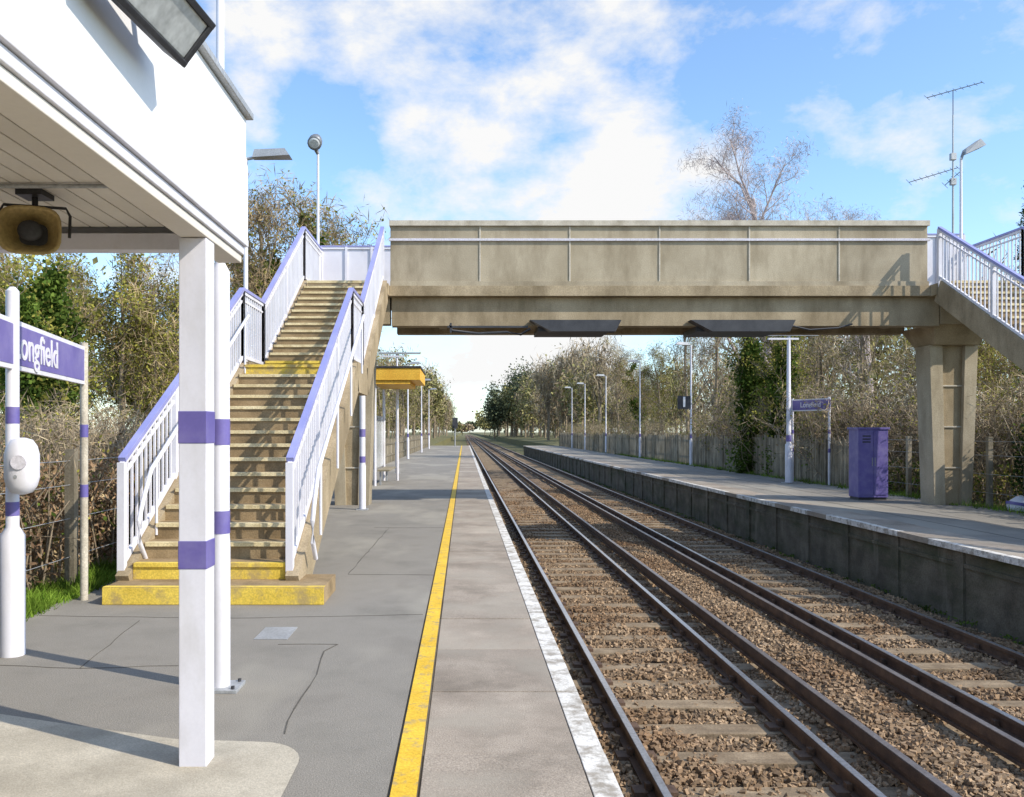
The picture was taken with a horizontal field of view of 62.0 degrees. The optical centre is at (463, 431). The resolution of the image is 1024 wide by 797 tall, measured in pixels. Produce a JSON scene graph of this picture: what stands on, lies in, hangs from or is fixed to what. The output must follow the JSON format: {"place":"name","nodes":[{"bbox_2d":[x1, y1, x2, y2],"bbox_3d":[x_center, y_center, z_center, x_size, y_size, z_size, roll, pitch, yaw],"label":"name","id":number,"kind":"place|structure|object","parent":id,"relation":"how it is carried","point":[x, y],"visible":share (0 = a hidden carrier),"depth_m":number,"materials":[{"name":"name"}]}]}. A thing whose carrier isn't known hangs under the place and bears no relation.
{"place":"outdoors","nodes":[
{"label":"outdoors","id":0,"kind":"place"},
{"bbox_2d":[387,446,623,796],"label":"platform edge slabs","id":1,"kind":"structure","parent":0,"point":[507,715],"depth_m":5.26,"materials":[{"name":"grey concrete"}]},
{"bbox_2d":[0,0,1023,432],"label":"sky","id":2,"kind":"structure","parent":0,"point":[420,109],"materials":[{"name":"blue"}]},
{"bbox_2d":[27,432,1019,631],"bbox_3d":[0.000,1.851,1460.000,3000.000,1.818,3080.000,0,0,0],"label":"ground","id":3,"kind":"structure","parent":0,"point":[517,443],"depth_m":174.27,"materials":[{"name":"green plant"}]},
{"bbox_2d":[0,255,109,445],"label":"ivy covered tree","id":4,"kind":"object","parent":3,"relation":"on","point":[27,297],"visible":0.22,"depth_m":19.74,"materials":[{"name":"green plant"}]},
{"bbox_2d":[0,391,120,553],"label":"shrub","id":5,"kind":"object","parent":3,"relation":"on","point":[56,441],"visible":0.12,"depth_m":10.30,"materials":[{"name":"brown plant"}]},
{"bbox_2d":[0,253,133,451],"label":"ivy covered tree","id":6,"kind":"object","parent":3,"relation":"on","point":[55,279],"visible":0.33,"depth_m":20.76,"materials":[{"name":"green plant"}]},
{"bbox_2d":[26,558,116,621],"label":"grass","id":7,"kind":"structure","parent":3,"relation":"on","point":[40,597],"depth_m":8.41,"materials":[{"name":"plant"}]},
{"bbox_2d":[0,386,164,470],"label":"shrub","id":8,"kind":"object","parent":3,"relation":"on","point":[98,411],"visible":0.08,"depth_m":13.86,"materials":[{"name":"brown plant"}]},
{"bbox_2d":[1,395,164,457],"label":"shrub","id":9,"kind":"object","parent":3,"relation":"on","point":[147,412],"visible":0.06,"depth_m":14.63,"materials":[{"name":"brown plant"}]},
{"bbox_2d":[47,253,120,436],"bbox_3d":[-15.177,-2.988,33.488,3.995,9.392,5.685,0,0,33],"label":"spring tree","id":10,"kind":"object","parent":3,"relation":"on","point":[81,286],"visible":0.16,"depth_m":32.98,"materials":[{"name":"green plant"}]},
{"bbox_2d":[0,440,168,590],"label":"bramble hedge","id":11,"kind":"object","parent":3,"relation":"on","point":[106,533],"visible":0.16,"depth_m":9.46,"materials":[{"name":"brown plant"}]},
{"bbox_2d":[0,446,168,588],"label":"wire fence","id":12,"kind":"object","parent":3,"relation":"on","point":[70,485],"visible":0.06,"depth_m":8.85,"materials":[{"name":"brown wood"}]},
{"bbox_2d":[0,402,168,565],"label":"shrub","id":13,"kind":"object","parent":3,"relation":"on","point":[61,436],"visible":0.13,"depth_m":10.80,"materials":[{"name":"brown plant"}]},
{"bbox_2d":[0,397,168,544],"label":"shrub","id":14,"kind":"object","parent":3,"relation":"on","point":[119,438],"visible":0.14,"depth_m":11.93,"materials":[{"name":"brown plant"}]},
{"bbox_2d":[65,253,178,438],"bbox_3d":[-9.052,-2.019,23.290,4.274,7.439,3.214,0,0,2],"label":"spring tree","id":15,"kind":"object","parent":3,"relation":"on","point":[121,333],"visible":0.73,"depth_m":22.91,"materials":[{"name":"green plant"}]},
{"bbox_2d":[88,394,168,455],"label":"shrub","id":16,"kind":"object","parent":3,"relation":"on","point":[138,418],"visible":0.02,"depth_m":17.68,"materials":[{"name":"brown plant"}]},
{"bbox_2d":[89,260,178,442],"bbox_3d":[-8.851,-1.638,24.270,2.876,6.656,3.824,0,0,0],"label":"spring tree","id":17,"kind":"object","parent":3,"relation":"on","point":[162,297],"visible":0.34,"depth_m":23.74,"materials":[{"name":"green plant"}]},
{"bbox_2d":[107,253,178,391],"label":"bare tree","id":18,"kind":"object","parent":3,"relation":"on","point":[146,275],"visible":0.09,"depth_m":34.26,"materials":[{"name":"brown plant"}]},
{"bbox_2d":[150,255,236,388],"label":"spring tree","id":19,"kind":"object","parent":3,"relation":"on","point":[174,306],"visible":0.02,"depth_m":30.67,"materials":[{"name":"green plant"}]},
{"bbox_2d":[0,446,460,796],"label":"platform","id":20,"kind":"structure","parent":3,"relation":"on","point":[340,736],"depth_m":6.00,"materials":[{"name":"concrete"}]},
{"bbox_2d":[0,287,87,657],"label":"station name sign","id":21,"kind":"object","parent":20,"relation":"on","point":[26,348],"visible":1,"depth_m":6.09,"materials":[{"name":"metal"}]},
{"bbox_2d":[4,438,39,494],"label":"help point","id":22,"kind":"structure","parent":21,"relation":"attached to","point":[21,466],"depth_m":5.90,"materials":[{"name":"white paint"}]},
{"bbox_2d":[0,714,298,796],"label":"concrete apron","id":23,"kind":"object","parent":20,"relation":"on","point":[40,758],"visible":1,"depth_m":4.07,"materials":[{"name":"beige concrete"}]},
{"bbox_2d":[0,0,253,766],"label":"station canopy","id":24,"kind":"object","parent":23,"relation":"on","point":[121,131],"visible":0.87,"depth_m":3.79,"materials":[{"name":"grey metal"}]},
{"bbox_2d":[0,189,71,254],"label":"loudspeaker","id":25,"kind":"object","parent":24,"relation":"attached to","point":[34,228],"visible":1,"depth_m":3.82,"materials":[{"name":"brown metal"}]},
{"bbox_2d":[111,0,215,67],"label":"floodlight","id":26,"kind":"object","parent":24,"relation":"attached to","point":[178,31],"visible":1,"depth_m":3.01,"materials":[{"name":"metal"}]},
{"bbox_2d":[0,527,430,733],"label":"platform surface joints","id":27,"kind":"object","parent":20,"relation":"on","point":[275,633],"visible":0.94,"depth_m":6.72,"materials":[{"name":"grey concrete"}]},
{"bbox_2d":[214,0,244,693],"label":"lamp post","id":28,"kind":"object","parent":20,"relation":"on","point":[224,683],"visible":0.69,"depth_m":5.25,"materials":[{"name":"metal"}]},
{"bbox_2d":[243,148,291,360],"bbox_3d":[-3.300,-1.543,14.100,0.860,6.285,0.280,0,0,0],"label":"lamp post","id":29,"kind":"object","parent":20,"relation":"on","point":[272,154],"visible":0.2,"depth_m":14.07,"materials":[{"name":"metal"}]},
{"bbox_2d":[356,396,368,509],"bbox_3d":[-2.091,-0.350,17.500,0.240,3.900,0.240,0,0,0],"label":"support post","id":30,"kind":"object","parent":20,"relation":"on","point":[362,485],"visible":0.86,"depth_m":17.45,"materials":[{"name":"metal"}]},
{"bbox_2d":[373,366,425,485],"bbox_3d":[-2.015,-0.171,26.610,1.501,3.541,3.280,0,0,0],"label":"platform shelter","id":31,"kind":"object","parent":20,"relation":"on","point":[397,378],"visible":0.91,"depth_m":25.79,"materials":[{"name":"metal"}]},
{"bbox_2d":[390,446,461,796],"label":"yellow safety line","id":32,"kind":"object","parent":20,"relation":"on","point":[406,776],"visible":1,"depth_m":5.24,"materials":[{"name":"paint"}]},
{"bbox_2d":[102,220,1023,604],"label":"footbridge","id":33,"kind":"object","parent":20,"relation":"on","point":[314,320],"visible":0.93,"depth_m":17.95,"materials":[{"name":"concrete"}]},
{"bbox_2d":[307,134,321,244],"bbox_3d":[-3.424,-4.894,19.590,0.330,3.992,0.460,0,0,0],"label":"lamp post","id":34,"kind":"object","parent":33,"relation":"on","point":[314,142],"visible":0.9,"depth_m":19.65,"materials":[{"name":"metal"}]},
{"bbox_2d":[447,320,852,336],"bbox_3d":[3.927,-2.192,18.500,8.554,0.316,1.400,0,0,0],"label":"bridge cable tray","id":35,"kind":"object","parent":33,"relation":"attached to","point":[702,328],"visible":1,"depth_m":17.80,"materials":[{"name":"metal"}]},
{"bbox_2d":[958,139,985,279],"bbox_3d":[11.724,-4.834,19.700,0.590,3.872,0.300,0,0,0],"label":"lamp post","id":36,"kind":"object","parent":33,"relation":"on","point":[977,144],"visible":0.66,"depth_m":19.67,"materials":[{"name":"metal"}]},
{"bbox_2d":[169,165,304,364],"bbox_3d":[-7.387,-3.712,28.595,5.392,10.854,4.453,0,0,-32],"label":"bare tree","id":37,"kind":"object","parent":3,"relation":"on","point":[265,219],"visible":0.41,"depth_m":28.82,"materials":[{"name":"brown plant"}]},
{"bbox_2d":[230,215,290,363],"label":"ivy covered tree","id":38,"kind":"object","parent":3,"relation":"on","point":[267,264],"visible":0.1,"depth_m":29.43,"materials":[{"name":"green plant"}]},
{"bbox_2d":[274,182,366,244],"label":"bare tree","id":39,"kind":"object","parent":3,"relation":"on","point":[328,229],"visible":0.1,"depth_m":32.27,"materials":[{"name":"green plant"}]},
{"bbox_2d":[256,163,392,327],"bbox_3d":[-5.254,-3.791,30.722,5.563,11.919,7.684,0,0,-17],"label":"ivy covered tree","id":40,"kind":"object","parent":3,"relation":"on","point":[307,219],"visible":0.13,"depth_m":29.44,"materials":[{"name":"green plant"}]},
{"bbox_2d":[376,345,400,425],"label":"spring tree","id":41,"kind":"object","parent":3,"relation":"on","point":[379,403],"visible":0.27,"depth_m":59.91,"materials":[{"name":"green plant"}]},
{"bbox_2d":[381,357,431,436],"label":"spring tree","id":42,"kind":"object","parent":3,"relation":"on","point":[402,392],"visible":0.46,"depth_m":75.37,"materials":[{"name":"green plant"}]},
{"bbox_2d":[385,434,429,463],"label":"wooden fence","id":43,"kind":"object","parent":3,"relation":"on","point":[414,443],"visible":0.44,"depth_m":55.22,"materials":[{"name":"brown wood"}]},
{"bbox_2d":[0,234,1023,439],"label":"distant trees","id":44,"kind":"object","parent":3,"relation":"on","point":[545,401],"visible":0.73,"depth_m":148.89,"materials":[{"name":"green plant"}]},
{"bbox_2d":[576,417,626,449],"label":"shrub","id":45,"kind":"object","parent":3,"relation":"on","point":[603,428],"visible":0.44,"depth_m":71.26,"materials":[{"name":"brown plant"}]},
{"bbox_2d":[597,335,636,427],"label":"bare tree","id":46,"kind":"object","parent":3,"relation":"on","point":[617,392],"visible":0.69,"depth_m":84.56,"materials":[{"name":"brown plant"}]},
{"bbox_2d":[598,348,662,433],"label":"ivy covered tree","id":47,"kind":"object","parent":3,"relation":"on","point":[631,383],"visible":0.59,"depth_m":66.00,"materials":[{"name":"green plant"}]},
{"bbox_2d":[610,359,667,432],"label":"spring tree","id":48,"kind":"object","parent":3,"relation":"on","point":[631,414],"visible":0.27,"depth_m":71.33,"materials":[{"name":"green plant"}]},
{"bbox_2d":[615,414,674,441],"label":"shrub","id":49,"kind":"object","parent":3,"relation":"on","point":[634,426],"visible":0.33,"depth_m":57.86,"materials":[{"name":"brown plant"}]},
{"bbox_2d":[629,340,681,434],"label":"spring tree","id":50,"kind":"object","parent":3,"relation":"on","point":[662,406],"visible":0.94,"depth_m":60.21,"materials":[{"name":"green plant"}]},
{"bbox_2d":[629,418,685,440],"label":"shrub","id":51,"kind":"object","parent":3,"relation":"on","point":[662,426],"visible":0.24,"depth_m":53.28,"materials":[{"name":"brown plant"}]},
{"bbox_2d":[655,336,721,430],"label":"bare tree","id":52,"kind":"object","parent":3,"relation":"on","point":[685,378],"visible":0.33,"depth_m":51.59,"materials":[{"name":"brown plant"}]},
{"bbox_2d":[652,409,729,444],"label":"shrub","id":53,"kind":"object","parent":3,"relation":"on","point":[696,432],"visible":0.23,"depth_m":44.50,"materials":[{"name":"brown plant"}]},
{"bbox_2d":[662,393,736,454],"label":"shrub","id":54,"kind":"object","parent":3,"relation":"on","point":[720,432],"visible":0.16,"depth_m":38.24,"materials":[{"name":"brown plant"}]},
{"bbox_2d":[559,432,848,487],"bbox_3d":[11.145,0.865,61.233,0.130,1.670,75.565,0,0,0],"label":"wooden fence","id":55,"kind":"object","parent":3,"relation":"on","point":[655,445],"visible":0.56,"depth_m":36.45,"materials":[{"name":"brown wood"}]},
{"bbox_2d":[679,337,743,432],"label":"bare tree","id":56,"kind":"object","parent":3,"relation":"on","point":[717,341],"visible":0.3,"depth_m":43.61,"materials":[{"name":"brown plant"}]},
{"bbox_2d":[465,435,1023,796],"bbox_3d":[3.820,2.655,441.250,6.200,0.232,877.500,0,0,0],"label":"track ballast","id":57,"kind":"structure","parent":3,"relation":"on","point":[537,481],"depth_m":9.71,"materials":[{"name":"gravel"}]},
{"bbox_2d":[466,436,678,796],"bbox_3d":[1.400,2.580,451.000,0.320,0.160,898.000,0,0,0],"label":"running rail","id":58,"kind":"object","parent":57,"relation":"on","point":[634,752],"visible":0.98,"depth_m":8.62,"materials":[{"name":"metal"}]},
{"bbox_2d":[471,438,886,796],"bbox_3d":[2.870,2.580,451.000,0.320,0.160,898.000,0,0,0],"label":"running rail","id":59,"kind":"object","parent":57,"relation":"on","point":[844,776],"visible":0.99,"depth_m":8.48,"materials":[{"name":"metal"}]},
{"bbox_2d":[468,435,961,796],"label":"conductor rail","id":60,"kind":"object","parent":57,"relation":"on","point":[916,779],"visible":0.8,"depth_m":8.24,"materials":[{"name":"metal"}]},
{"bbox_2d":[468,434,1023,742],"bbox_3d":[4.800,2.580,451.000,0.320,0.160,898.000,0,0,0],"label":"running rail","id":61,"kind":"object","parent":57,"relation":"on","point":[1007,723],"visible":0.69,"depth_m":10.24,"materials":[{"name":"metal"}]},
{"bbox_2d":[469,445,1023,796],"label":"railway sleepers","id":62,"kind":"object","parent":57,"relation":"on","point":[781,760],"visible":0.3,"depth_m":10.20,"materials":[{"name":"brown concrete"}]},
{"bbox_2d":[471,436,1023,768],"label":"conductor rail","id":63,"kind":"object","parent":57,"relation":"on","point":[999,741],"visible":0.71,"depth_m":9.29,"materials":[{"name":"metal"}]},
{"bbox_2d":[472,435,1023,670],"bbox_3d":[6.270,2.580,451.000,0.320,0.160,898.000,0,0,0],"label":"running rail","id":64,"kind":"object","parent":57,"relation":"on","point":[970,642],"visible":0.98,"depth_m":13.49,"materials":[{"name":"metal"}]},
{"bbox_2d":[489,488,1023,796],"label":"ballast stones","id":65,"kind":"object","parent":57,"relation":"on","point":[981,757],"visible":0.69,"depth_m":9.38,"materials":[{"name":"brown gravel"}]},
{"bbox_2d":[562,451,1023,645],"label":"weeds","id":66,"kind":"object","parent":57,"relation":"on","point":[929,609],"visible":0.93,"depth_m":17.93,"materials":[{"name":"green plant"}]},
{"bbox_2d":[708,337,795,473],"bbox_3d":[11.392,-1.394,33.067,3.370,6.810,3.262,0,0,-2],"label":"ivy covered tree","id":67,"kind":"object","parent":3,"relation":"on","point":[748,385],"visible":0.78,"depth_m":32.69,"materials":[{"name":"green plant"}]},
{"bbox_2d":[688,385,815,448],"bbox_3d":[12.706,-0.234,35.697,5.996,3.708,6.242,0,0,-26],"label":"shrub","id":68,"kind":"object","parent":3,"relation":"on","point":[728,418],"visible":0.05,"depth_m":35.56,"materials":[{"name":"green plant"}]},
{"bbox_2d":[676,102,829,369],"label":"pale bare tree","id":69,"kind":"object","parent":3,"relation":"on","point":[751,204],"visible":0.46,"depth_m":46.44,"materials":[{"name":"brown plant"}]},
{"bbox_2d":[696,394,816,466],"bbox_3d":[12.314,0.039,34.533,5.676,3.480,5.513,0,0,29],"label":"shrub","id":70,"kind":"object","parent":3,"relation":"on","point":[719,429],"visible":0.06,"depth_m":34.55,"materials":[{"name":"green plant"}]},
{"bbox_2d":[685,376,840,473],"bbox_3d":[11.662,-0.292,32.641,6.442,3.826,6.187,0,0,-7],"label":"shrub","id":71,"kind":"object","parent":3,"relation":"on","point":[761,428],"visible":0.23,"depth_m":32.25,"materials":[{"name":"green plant"}]},
{"bbox_2d":[524,446,1023,647],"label":"platform","id":72,"kind":"structure","parent":3,"relation":"on","point":[962,563],"depth_m":16.29,"materials":[{"name":"concrete"}]},
{"bbox_2d":[628,360,640,456],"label":"lamp post","id":73,"kind":"object","parent":72,"relation":"on","point":[639,404],"visible":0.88,"depth_m":52.61,"materials":[{"name":"metal"}]},
{"bbox_2d":[675,342,692,464],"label":"lamp post","id":74,"kind":"object","parent":72,"relation":"on","point":[690,440],"visible":0.86,"depth_m":40.78,"materials":[{"name":"metal"}]},
{"bbox_2d":[677,396,691,408],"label":"platform number sign","id":75,"kind":"object","parent":74,"relation":"attached to","point":[683,402],"visible":1,"depth_m":40.48,"materials":[{"name":"metal"}]},
{"bbox_2d":[767,335,818,482],"bbox_3d":[10.300,-0.738,26.700,1.600,4.676,0.360,0,0,0],"label":"lamp post","id":76,"kind":"object","parent":72,"relation":"on","point":[788,463],"visible":0.96,"depth_m":26.64,"materials":[{"name":"metal"}]},
{"bbox_2d":[791,397,830,484],"bbox_3d":[10.691,0.270,26.212,0.122,2.660,1.569,0,0,-25],"label":"station name sign","id":77,"kind":"object","parent":72,"relation":"on","point":[798,405],"visible":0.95,"depth_m":26.11,"materials":[{"name":"metal"}]},
{"bbox_2d":[847,427,889,499],"bbox_3d":[9.630,0.745,20.250,0.760,1.710,0.560,0,0,0],"label":"platform cabinet","id":78,"kind":"object","parent":72,"relation":"on","point":[868,463],"visible":1,"depth_m":19.98,"materials":[{"name":"metal"}]},
{"bbox_2d":[737,336,820,473],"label":"ivy covered tree","id":79,"kind":"object","parent":3,"relation":"on","point":[779,370],"visible":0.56,"depth_m":30.89,"materials":[{"name":"green plant"}]},
{"bbox_2d":[718,335,842,432],"bbox_3d":[12.480,-2.281,34.026,4.005,8.582,5.532,0,0,-34],"label":"ivy covered tree","id":80,"kind":"object","parent":3,"relation":"on","point":[771,346],"visible":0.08,"depth_m":33.71,"materials":[{"name":"green plant"}]},
{"bbox_2d":[618,452,1023,513],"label":"grass","id":81,"kind":"structure","parent":3,"relation":"on","point":[914,495],"depth_m":24.00,"materials":[{"name":"plant"}]},
{"bbox_2d":[793,335,852,397],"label":"bare tree","id":82,"kind":"object","parent":3,"relation":"on","point":[807,356],"visible":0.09,"depth_m":37.83,"materials":[{"name":"brown plant"}]},
{"bbox_2d":[791,335,857,410],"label":"bare tree","id":83,"kind":"object","parent":3,"relation":"on","point":[823,339],"visible":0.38,"depth_m":31.82,"materials":[{"name":"brown plant"}]},
{"bbox_2d":[750,365,916,476],"bbox_3d":[12.211,-0.249,27.125,6.046,3.739,6.295,0,0,-27],"label":"shrub","id":84,"kind":"object","parent":3,"relation":"on","point":[841,409],"visible":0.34,"depth_m":26.53,"materials":[{"name":"brown plant"}]},
{"bbox_2d":[759,380,917,478],"bbox_3d":[12.609,0.046,27.395,5.649,3.464,5.488,0,0,0],"label":"shrub","id":85,"kind":"object","parent":3,"relation":"on","point":[820,417],"visible":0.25,"depth_m":26.66,"materials":[{"name":"brown plant"}]},
{"bbox_2d":[760,361,916,432],"bbox_3d":[13.651,-0.341,29.320,6.348,3.926,6.609,0,0,22],"label":"shrub","id":86,"kind":"object","parent":3,"relation":"on","point":[833,385],"visible":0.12,"depth_m":28.30,"materials":[{"name":"brown plant"}]},
{"bbox_2d":[781,414,895,465],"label":"shrub","id":87,"kind":"object","parent":3,"relation":"on","point":[814,435],"visible":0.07,"depth_m":27.39,"materials":[{"name":"brown plant"}]},
{"bbox_2d":[810,196,883,408],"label":"pale bare tree","id":88,"kind":"object","parent":3,"relation":"on","point":[851,218],"visible":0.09,"depth_m":52.47,"materials":[{"name":"brown plant"}]},
{"bbox_2d":[802,385,918,476],"bbox_3d":[12.524,0.173,25.162,5.187,3.180,5.038,0,0,2],"label":"shrub","id":89,"kind":"object","parent":3,"relation":"on","point":[868,412],"visible":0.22,"depth_m":24.92,"materials":[{"name":"brown plant"}]},
{"bbox_2d":[816,335,913,421],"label":"bare tree","id":90,"kind":"object","parent":3,"relation":"on","point":[861,359],"visible":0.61,"depth_m":26.63,"materials":[{"name":"brown plant"}]},
{"bbox_2d":[845,406,918,485],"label":"shrub","id":91,"kind":"object","parent":3,"relation":"on","point":[895,443],"visible":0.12,"depth_m":24.17,"materials":[{"name":"brown plant"}]},
{"bbox_2d":[760,451,1023,505],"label":"undergrowth","id":92,"kind":"object","parent":3,"relation":"on","point":[896,476],"visible":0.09,"depth_m":19.49,"materials":[{"name":"brown plant"}]},
{"bbox_2d":[870,328,916,416],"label":"spring tree","id":93,"kind":"object","parent":3,"relation":"on","point":[902,351],"visible":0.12,"depth_m":29.64,"materials":[{"name":"green plant"}]},
{"bbox_2d":[877,277,979,408],"bbox_3d":[15.561,-1.886,28.261,2.478,7.106,3.062,0,0,-16],"label":"bare tree","id":94,"kind":"object","parent":3,"relation":"on","point":[913,368],"visible":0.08,"depth_m":28.72,"materials":[{"name":"brown plant"}]},
{"bbox_2d":[865,367,1023,472],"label":"shrub","id":95,"kind":"object","parent":3,"relation":"on","point":[914,395],"visible":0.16,"depth_m":23.15,"materials":[{"name":"brown plant"}]},
{"bbox_2d":[909,81,984,232],"bbox_3d":[14.733,-4.592,26.000,2.264,12.385,0.321,0,0,0],"label":"tv aerial mast","id":96,"kind":"object","parent":3,"relation":"on","point":[952,181],"visible":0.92,"depth_m":25.98,"materials":[{"name":"grey metal"}]},
{"bbox_2d":[888,398,1013,487],"bbox_3d":[13.266,0.398,22.746,4.370,2.680,4.245,0,0,-33],"label":"shrub","id":97,"kind":"object","parent":3,"relation":"on","point":[917,445],"visible":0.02,"depth_m":22.65,"materials":[{"name":"brown plant"}]},
{"bbox_2d":[888,436,1020,508],"bbox_3d":[11.243,0.900,16.250,0.114,1.600,14.500,0,0,0],"label":"wire fence","id":98,"kind":"object","parent":3,"relation":"on","point":[989,441],"visible":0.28,"depth_m":18.18,"materials":[{"name":"brown wood"}]},
{"bbox_2d":[899,367,1023,500],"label":"shrub","id":99,"kind":"object","parent":3,"relation":"on","point":[1000,427],"visible":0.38,"depth_m":19.91,"materials":[{"name":"brown plant"}]},
{"bbox_2d":[911,368,1023,499],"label":"shrub","id":100,"kind":"object","parent":3,"relation":"on","point":[981,427],"visible":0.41,"depth_m":19.69,"materials":[{"name":"brown plant"}]},
{"bbox_2d":[915,340,1020,424],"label":"spring tree","id":101,"kind":"object","parent":3,"relation":"on","point":[984,351],"visible":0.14,"depth_m":28.82,"materials":[{"name":"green plant"}]},
{"bbox_2d":[913,397,1023,498],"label":"shrub","id":102,"kind":"object","parent":3,"relation":"on","point":[983,450],"visible":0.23,"depth_m":20.27,"materials":[{"name":"brown plant"}]},
{"bbox_2d":[976,340,1022,440],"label":"ivy covered tree","id":103,"kind":"object","parent":3,"relation":"on","point":[1002,369],"visible":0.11,"depth_m":30.03,"materials":[{"name":"green plant"}]},
{"bbox_2d":[999,404,1023,496],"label":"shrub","id":104,"kind":"object","parent":3,"relation":"on","point":[1019,455],"visible":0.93,"depth_m":18.15,"materials":[{"name":"green plant"}]},
{"bbox_2d":[1006,495,1023,510],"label":"grit bag","id":105,"kind":"object","parent":3,"relation":"on","point":[1016,501],"visible":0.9,"depth_m":17.18,"materials":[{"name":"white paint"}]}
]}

